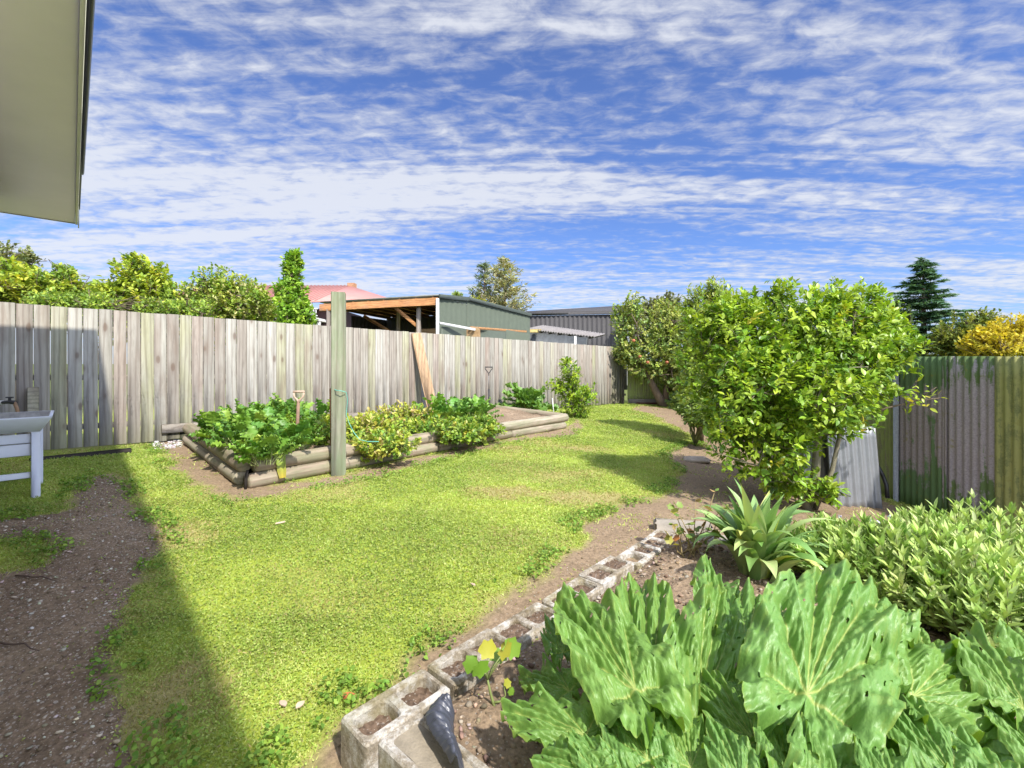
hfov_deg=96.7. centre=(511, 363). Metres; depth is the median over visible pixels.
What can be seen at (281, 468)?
hanging leaf
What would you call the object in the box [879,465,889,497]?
black pipe
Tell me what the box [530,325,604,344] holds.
outbuilding
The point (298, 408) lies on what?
spade
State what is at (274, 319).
hedge shrub
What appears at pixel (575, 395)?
citrus shrub
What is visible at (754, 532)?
strap leaf plant
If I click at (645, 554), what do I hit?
concrete block
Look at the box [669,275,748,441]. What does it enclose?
fruit tree
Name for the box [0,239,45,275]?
broadleaf tree
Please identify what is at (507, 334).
lean to
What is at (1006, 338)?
golden tree
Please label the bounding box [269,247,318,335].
columnar tree
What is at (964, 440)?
corrugated fence
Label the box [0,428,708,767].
weeds
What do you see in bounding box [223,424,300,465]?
leafy green
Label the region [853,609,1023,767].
rhubarb plant
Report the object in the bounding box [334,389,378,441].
twine
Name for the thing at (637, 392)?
corrugated fence
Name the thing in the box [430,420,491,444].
vegetable plant
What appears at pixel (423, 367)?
plank
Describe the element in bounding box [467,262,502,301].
pine
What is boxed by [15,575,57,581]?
stick
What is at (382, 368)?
wooden fence
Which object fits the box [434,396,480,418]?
leafy green
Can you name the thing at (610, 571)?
concrete block
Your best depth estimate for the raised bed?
5.50 m
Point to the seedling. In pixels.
(510, 648)
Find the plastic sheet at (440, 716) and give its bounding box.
[425,693,463,767]
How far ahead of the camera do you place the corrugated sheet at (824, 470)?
5.36 m
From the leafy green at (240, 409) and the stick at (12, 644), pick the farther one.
the leafy green at (240, 409)
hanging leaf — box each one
[273,452,285,477]
[481,434,488,444]
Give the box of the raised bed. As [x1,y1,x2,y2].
[161,405,568,489]
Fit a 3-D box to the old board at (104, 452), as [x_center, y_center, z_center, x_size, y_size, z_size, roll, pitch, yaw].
[-5.191,1.108,5.509,0.900,0.060,0.050,0,0,-44]
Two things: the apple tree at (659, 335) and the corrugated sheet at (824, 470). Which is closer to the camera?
the corrugated sheet at (824, 470)
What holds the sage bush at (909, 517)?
on the garden soil at (496, 743)
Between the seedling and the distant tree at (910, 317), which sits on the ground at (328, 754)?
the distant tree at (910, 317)
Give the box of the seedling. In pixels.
[462,636,520,705]
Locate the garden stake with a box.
[329,388,330,445]
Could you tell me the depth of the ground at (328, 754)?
3.16 m
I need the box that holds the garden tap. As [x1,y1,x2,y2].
[0,397,19,411]
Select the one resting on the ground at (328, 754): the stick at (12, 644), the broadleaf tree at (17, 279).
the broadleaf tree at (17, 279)
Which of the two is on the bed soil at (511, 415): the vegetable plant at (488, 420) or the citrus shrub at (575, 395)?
the vegetable plant at (488, 420)
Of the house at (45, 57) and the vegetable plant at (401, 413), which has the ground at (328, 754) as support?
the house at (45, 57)
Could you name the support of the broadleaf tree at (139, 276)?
on the ground at (328, 754)
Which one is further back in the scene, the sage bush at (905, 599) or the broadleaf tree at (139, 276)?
the broadleaf tree at (139, 276)
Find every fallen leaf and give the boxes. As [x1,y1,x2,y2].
[279,700,286,706]
[296,700,304,708]
[342,692,354,698]
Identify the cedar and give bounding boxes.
[892,257,976,356]
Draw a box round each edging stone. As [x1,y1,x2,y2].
[653,518,712,533]
[695,533,727,544]
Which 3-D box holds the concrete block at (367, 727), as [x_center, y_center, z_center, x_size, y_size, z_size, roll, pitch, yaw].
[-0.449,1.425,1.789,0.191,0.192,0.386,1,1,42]
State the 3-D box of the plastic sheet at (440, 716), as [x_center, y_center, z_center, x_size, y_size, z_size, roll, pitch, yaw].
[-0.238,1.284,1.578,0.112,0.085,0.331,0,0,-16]
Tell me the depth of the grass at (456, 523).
3.35 m
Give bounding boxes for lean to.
[438,322,529,340]
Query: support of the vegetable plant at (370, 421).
on the bed soil at (511, 415)
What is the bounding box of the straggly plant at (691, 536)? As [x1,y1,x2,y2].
[664,488,731,558]
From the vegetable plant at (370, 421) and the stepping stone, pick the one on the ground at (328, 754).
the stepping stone
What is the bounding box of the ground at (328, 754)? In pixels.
[0,364,1017,767]
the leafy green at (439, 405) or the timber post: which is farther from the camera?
the leafy green at (439, 405)
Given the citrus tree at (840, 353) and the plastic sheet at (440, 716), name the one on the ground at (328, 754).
the citrus tree at (840, 353)
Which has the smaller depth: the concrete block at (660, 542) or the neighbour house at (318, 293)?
the concrete block at (660, 542)
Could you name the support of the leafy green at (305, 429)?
on the bed soil at (511, 415)
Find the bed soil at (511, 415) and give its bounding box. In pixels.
[200,408,544,459]
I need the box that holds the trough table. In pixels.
[0,410,53,497]
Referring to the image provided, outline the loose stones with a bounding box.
[301,441,869,767]
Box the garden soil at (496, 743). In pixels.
[407,536,1015,767]
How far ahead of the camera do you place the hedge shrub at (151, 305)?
13.73 m
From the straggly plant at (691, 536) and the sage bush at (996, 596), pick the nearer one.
the sage bush at (996, 596)
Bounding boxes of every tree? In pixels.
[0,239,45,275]
[0,255,85,400]
[10,259,108,330]
[82,250,184,403]
[169,262,277,354]
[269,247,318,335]
[451,290,463,295]
[471,293,486,300]
[473,255,540,310]
[608,290,691,406]
[631,289,682,343]
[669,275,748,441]
[669,275,947,510]
[880,295,920,346]
[916,306,1013,356]
[954,312,1023,355]
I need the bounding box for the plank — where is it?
[411,333,434,407]
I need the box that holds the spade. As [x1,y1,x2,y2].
[293,391,304,448]
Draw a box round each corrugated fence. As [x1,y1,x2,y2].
[627,364,680,404]
[717,356,1023,536]
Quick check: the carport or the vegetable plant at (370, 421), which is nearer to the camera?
the vegetable plant at (370, 421)
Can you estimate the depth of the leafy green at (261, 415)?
5.81 m
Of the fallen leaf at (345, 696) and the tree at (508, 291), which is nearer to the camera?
the fallen leaf at (345, 696)
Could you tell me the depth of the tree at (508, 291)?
31.35 m
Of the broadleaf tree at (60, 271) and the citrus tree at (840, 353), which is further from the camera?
the broadleaf tree at (60, 271)
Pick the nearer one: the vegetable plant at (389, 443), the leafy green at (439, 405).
the vegetable plant at (389, 443)
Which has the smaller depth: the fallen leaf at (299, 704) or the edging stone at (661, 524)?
the fallen leaf at (299, 704)
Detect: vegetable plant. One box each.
[299,413,368,445]
[346,412,410,440]
[346,426,421,462]
[363,399,439,426]
[393,412,475,446]
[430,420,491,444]
[451,411,507,438]
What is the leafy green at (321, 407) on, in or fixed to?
on the bed soil at (511, 415)
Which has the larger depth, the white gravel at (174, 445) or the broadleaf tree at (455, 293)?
the broadleaf tree at (455, 293)
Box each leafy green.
[187,408,244,442]
[203,414,276,448]
[216,398,264,421]
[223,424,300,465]
[232,405,314,425]
[241,414,330,451]
[248,393,313,423]
[285,398,329,427]
[412,392,469,419]
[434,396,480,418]
[462,393,503,421]
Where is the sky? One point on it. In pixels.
(605, 149)
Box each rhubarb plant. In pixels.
[497,382,558,410]
[500,554,900,767]
[661,558,1013,767]
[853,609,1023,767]
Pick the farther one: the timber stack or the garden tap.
the timber stack
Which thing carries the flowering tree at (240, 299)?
on the ground at (328, 754)
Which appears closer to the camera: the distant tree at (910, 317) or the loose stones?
the loose stones
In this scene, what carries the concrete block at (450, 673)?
on the ground at (328, 754)
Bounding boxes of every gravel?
[151,439,182,448]
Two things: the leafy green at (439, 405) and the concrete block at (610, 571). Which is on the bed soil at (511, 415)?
the leafy green at (439, 405)
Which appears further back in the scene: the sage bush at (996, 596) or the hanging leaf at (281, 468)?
the hanging leaf at (281, 468)
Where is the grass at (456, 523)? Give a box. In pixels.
[0,403,1017,767]
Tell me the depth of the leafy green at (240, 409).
6.37 m
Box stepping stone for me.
[683,456,710,463]
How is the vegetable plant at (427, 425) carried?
on the bed soil at (511, 415)
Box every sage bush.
[785,509,934,608]
[833,506,1023,634]
[888,506,993,530]
[900,488,1023,590]
[908,541,1023,651]
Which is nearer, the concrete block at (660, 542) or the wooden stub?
the concrete block at (660, 542)
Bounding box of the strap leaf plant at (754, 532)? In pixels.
[693,478,835,582]
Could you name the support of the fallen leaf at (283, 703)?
on the ground at (328, 754)
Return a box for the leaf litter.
[312,443,899,750]
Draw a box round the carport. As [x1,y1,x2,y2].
[319,294,531,333]
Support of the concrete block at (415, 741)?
on the ground at (328, 754)
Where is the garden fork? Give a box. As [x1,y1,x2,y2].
[485,367,492,404]
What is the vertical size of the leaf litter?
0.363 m
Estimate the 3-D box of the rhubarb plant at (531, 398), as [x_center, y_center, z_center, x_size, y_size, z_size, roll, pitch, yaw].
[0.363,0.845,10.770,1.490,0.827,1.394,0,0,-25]
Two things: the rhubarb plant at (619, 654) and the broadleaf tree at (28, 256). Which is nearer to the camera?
the rhubarb plant at (619, 654)
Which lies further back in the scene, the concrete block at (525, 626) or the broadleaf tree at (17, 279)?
the broadleaf tree at (17, 279)
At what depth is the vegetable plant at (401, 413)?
7.51 m
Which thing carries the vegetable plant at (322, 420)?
on the bed soil at (511, 415)
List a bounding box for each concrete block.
[341,669,449,767]
[379,713,489,767]
[428,628,508,700]
[491,602,554,650]
[542,577,603,608]
[579,555,633,591]
[616,542,660,569]
[640,529,675,548]
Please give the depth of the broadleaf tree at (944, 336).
20.82 m
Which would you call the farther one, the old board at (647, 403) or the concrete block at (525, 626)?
the old board at (647, 403)
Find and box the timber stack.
[415,327,479,336]
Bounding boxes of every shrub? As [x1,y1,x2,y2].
[18,287,216,360]
[236,299,278,398]
[544,356,598,417]
[665,390,722,445]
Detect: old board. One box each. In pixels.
[29,448,131,461]
[636,402,656,403]
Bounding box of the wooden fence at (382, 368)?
[0,302,625,449]
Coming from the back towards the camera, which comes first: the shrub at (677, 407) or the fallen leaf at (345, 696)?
the shrub at (677, 407)
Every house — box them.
[0,0,94,227]
[179,283,384,384]
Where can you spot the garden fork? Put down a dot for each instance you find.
(488, 383)
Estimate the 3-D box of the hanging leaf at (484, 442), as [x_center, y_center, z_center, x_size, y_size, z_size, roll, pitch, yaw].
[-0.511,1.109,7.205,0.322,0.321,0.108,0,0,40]
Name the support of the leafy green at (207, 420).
on the bed soil at (511, 415)
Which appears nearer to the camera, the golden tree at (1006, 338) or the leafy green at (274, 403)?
the leafy green at (274, 403)
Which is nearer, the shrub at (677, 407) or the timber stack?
the shrub at (677, 407)
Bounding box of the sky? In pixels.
[0,0,1023,363]
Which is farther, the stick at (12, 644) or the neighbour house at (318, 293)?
the neighbour house at (318, 293)
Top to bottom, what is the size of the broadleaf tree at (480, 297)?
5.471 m
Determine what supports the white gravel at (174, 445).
on the ground at (328, 754)
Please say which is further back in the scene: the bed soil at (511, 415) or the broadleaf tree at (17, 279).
the broadleaf tree at (17, 279)
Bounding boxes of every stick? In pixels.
[0,641,39,650]
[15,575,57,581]
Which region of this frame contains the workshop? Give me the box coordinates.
[525,305,646,388]
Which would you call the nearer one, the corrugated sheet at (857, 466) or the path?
the path
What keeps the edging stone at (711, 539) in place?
on the ground at (328, 754)
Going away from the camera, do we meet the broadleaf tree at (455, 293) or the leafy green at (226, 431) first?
the leafy green at (226, 431)
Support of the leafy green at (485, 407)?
on the bed soil at (511, 415)
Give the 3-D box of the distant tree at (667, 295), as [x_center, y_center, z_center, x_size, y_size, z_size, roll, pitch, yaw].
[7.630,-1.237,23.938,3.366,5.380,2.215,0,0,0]
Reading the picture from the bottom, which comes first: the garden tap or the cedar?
the garden tap
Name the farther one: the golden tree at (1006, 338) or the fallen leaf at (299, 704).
the golden tree at (1006, 338)
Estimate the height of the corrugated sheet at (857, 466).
0.963 m
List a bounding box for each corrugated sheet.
[796,431,831,501]
[827,427,881,508]
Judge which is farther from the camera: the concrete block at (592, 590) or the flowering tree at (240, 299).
the flowering tree at (240, 299)
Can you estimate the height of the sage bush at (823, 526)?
0.543 m
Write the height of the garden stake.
0.866 m
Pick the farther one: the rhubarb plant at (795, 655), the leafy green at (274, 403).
the leafy green at (274, 403)
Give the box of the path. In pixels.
[0,478,162,767]
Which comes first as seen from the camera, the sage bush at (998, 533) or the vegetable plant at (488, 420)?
the sage bush at (998, 533)
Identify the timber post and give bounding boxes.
[331,292,345,475]
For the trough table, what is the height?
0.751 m
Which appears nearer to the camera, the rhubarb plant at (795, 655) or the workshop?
the rhubarb plant at (795, 655)
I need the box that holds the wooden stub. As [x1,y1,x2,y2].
[27,387,38,443]

